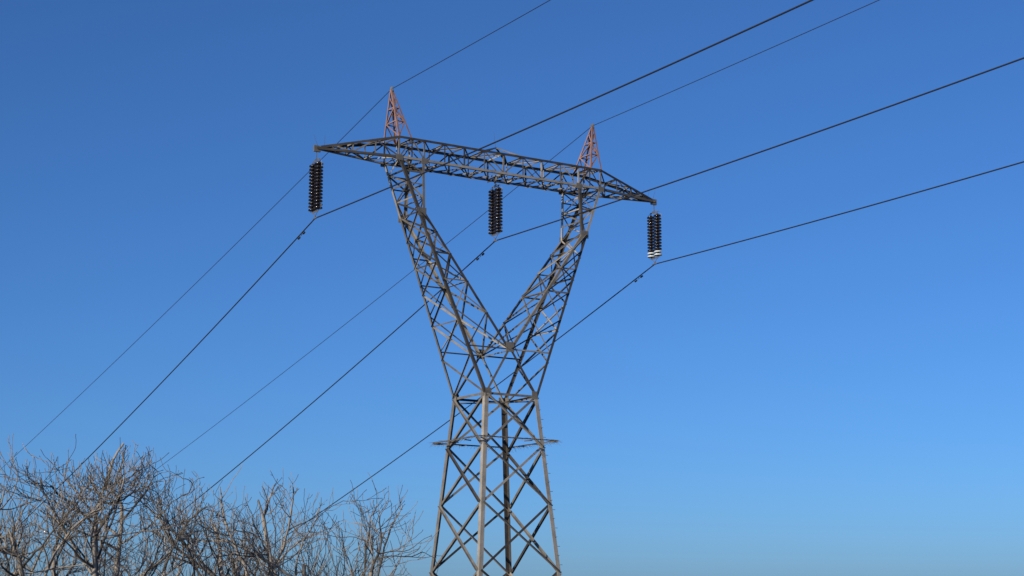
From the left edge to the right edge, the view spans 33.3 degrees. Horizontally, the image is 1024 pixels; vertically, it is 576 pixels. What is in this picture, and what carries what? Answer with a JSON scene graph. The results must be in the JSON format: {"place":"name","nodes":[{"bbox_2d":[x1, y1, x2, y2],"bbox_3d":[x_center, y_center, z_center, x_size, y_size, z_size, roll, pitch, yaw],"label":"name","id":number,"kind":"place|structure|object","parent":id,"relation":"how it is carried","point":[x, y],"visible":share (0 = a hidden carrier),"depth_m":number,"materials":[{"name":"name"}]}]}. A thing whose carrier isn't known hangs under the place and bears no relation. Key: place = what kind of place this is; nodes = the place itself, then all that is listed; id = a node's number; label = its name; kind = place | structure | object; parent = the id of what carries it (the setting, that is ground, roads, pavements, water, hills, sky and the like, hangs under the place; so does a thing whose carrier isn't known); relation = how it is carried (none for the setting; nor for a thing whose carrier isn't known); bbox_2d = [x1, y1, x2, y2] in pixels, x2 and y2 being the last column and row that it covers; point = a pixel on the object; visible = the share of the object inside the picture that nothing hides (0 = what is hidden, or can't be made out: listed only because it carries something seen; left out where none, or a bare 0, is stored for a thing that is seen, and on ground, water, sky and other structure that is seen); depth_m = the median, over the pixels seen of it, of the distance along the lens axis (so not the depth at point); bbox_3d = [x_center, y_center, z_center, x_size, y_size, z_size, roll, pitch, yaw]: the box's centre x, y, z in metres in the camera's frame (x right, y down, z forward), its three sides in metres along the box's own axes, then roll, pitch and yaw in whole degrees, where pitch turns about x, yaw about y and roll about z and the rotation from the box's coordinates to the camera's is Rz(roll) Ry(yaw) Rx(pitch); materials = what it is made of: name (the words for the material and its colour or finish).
{"place":"outdoors","nodes":[
{"label":"outdoors","id":0,"kind":"place"},
{"bbox_2d":[0,0,1023,575],"label":"sky","id":1,"kind":"structure","parent":0,"point":[843,394],"materials":[{"name":"blue"}]},
{"bbox_3d":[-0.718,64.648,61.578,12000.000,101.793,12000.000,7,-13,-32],"label":"ground","id":2,"kind":"structure","parent":0,"visible":0},
{"bbox_2d":[0,486,54,575],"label":"bare tree","id":3,"kind":"object","parent":2,"relation":"on","point":[12,557],"visible":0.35,"depth_m":32.26,"materials":[{"name":"brown plant"}]},
{"bbox_2d":[0,434,258,575],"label":"bare tree","id":4,"kind":"object","parent":2,"relation":"on","point":[60,524],"visible":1,"depth_m":30.23,"materials":[{"name":"brown plant"}]},
{"bbox_2d":[78,463,340,575],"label":"bare tree","id":5,"kind":"object","parent":2,"relation":"on","point":[223,515],"visible":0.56,"depth_m":38.02,"materials":[{"name":"brown plant"}]},
{"bbox_2d":[168,468,443,575],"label":"bare tree","id":6,"kind":"object","parent":2,"relation":"on","point":[258,554],"visible":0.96,"depth_m":34.07,"materials":[{"name":"brown plant"}]},
{"bbox_2d":[313,86,656,575],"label":"transmission tower","id":7,"kind":"structure","parent":2,"relation":"on","point":[508,346],"depth_m":73.02,"materials":[{"name":"metal"}]},
{"bbox_2d":[0,0,549,469],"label":"earth wire","id":8,"kind":"object","parent":7,"relation":"attached to","point":[304,176],"visible":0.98,"depth_m":79.15,"materials":[{"name":"grey metal"}]},
{"bbox_2d":[308,152,322,218],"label":"insulator string","id":9,"kind":"object","parent":7,"relation":"attached to","point":[315,185],"visible":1,"depth_m":69.84,"materials":[{"name":"ceramic"}]},
{"bbox_2d":[0,0,812,542],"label":"conductor","id":10,"kind":"object","parent":9,"relation":"hanging from","point":[458,158],"visible":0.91,"depth_m":59.62,"materials":[{"name":"grey"}]},
{"bbox_2d":[33,0,878,558],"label":"earth wire","id":11,"kind":"object","parent":7,"relation":"attached to","point":[517,186],"visible":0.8,"depth_m":79.77,"materials":[{"name":"grey metal"}]},
{"bbox_2d":[488,181,502,241],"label":"insulator string","id":12,"kind":"object","parent":7,"relation":"attached to","point":[495,222],"visible":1,"depth_m":74.43,"materials":[{"name":"ceramic"}]},
{"bbox_2d":[100,57,1023,574],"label":"conductor","id":13,"kind":"object","parent":12,"relation":"hanging from","point":[616,201],"visible":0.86,"depth_m":65.54,"materials":[{"name":"grey"}]},
{"bbox_2d":[647,210,661,264],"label":"insulator string","id":14,"kind":"object","parent":7,"relation":"attached to","point":[654,230],"visible":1,"depth_m":79.00,"materials":[{"name":"ceramic"}]},
{"bbox_2d":[225,161,1023,575],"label":"conductor","id":15,"kind":"object","parent":14,"relation":"hanging from","point":[681,257],"visible":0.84,"depth_m":75.95,"materials":[{"name":"grey"}]}
]}

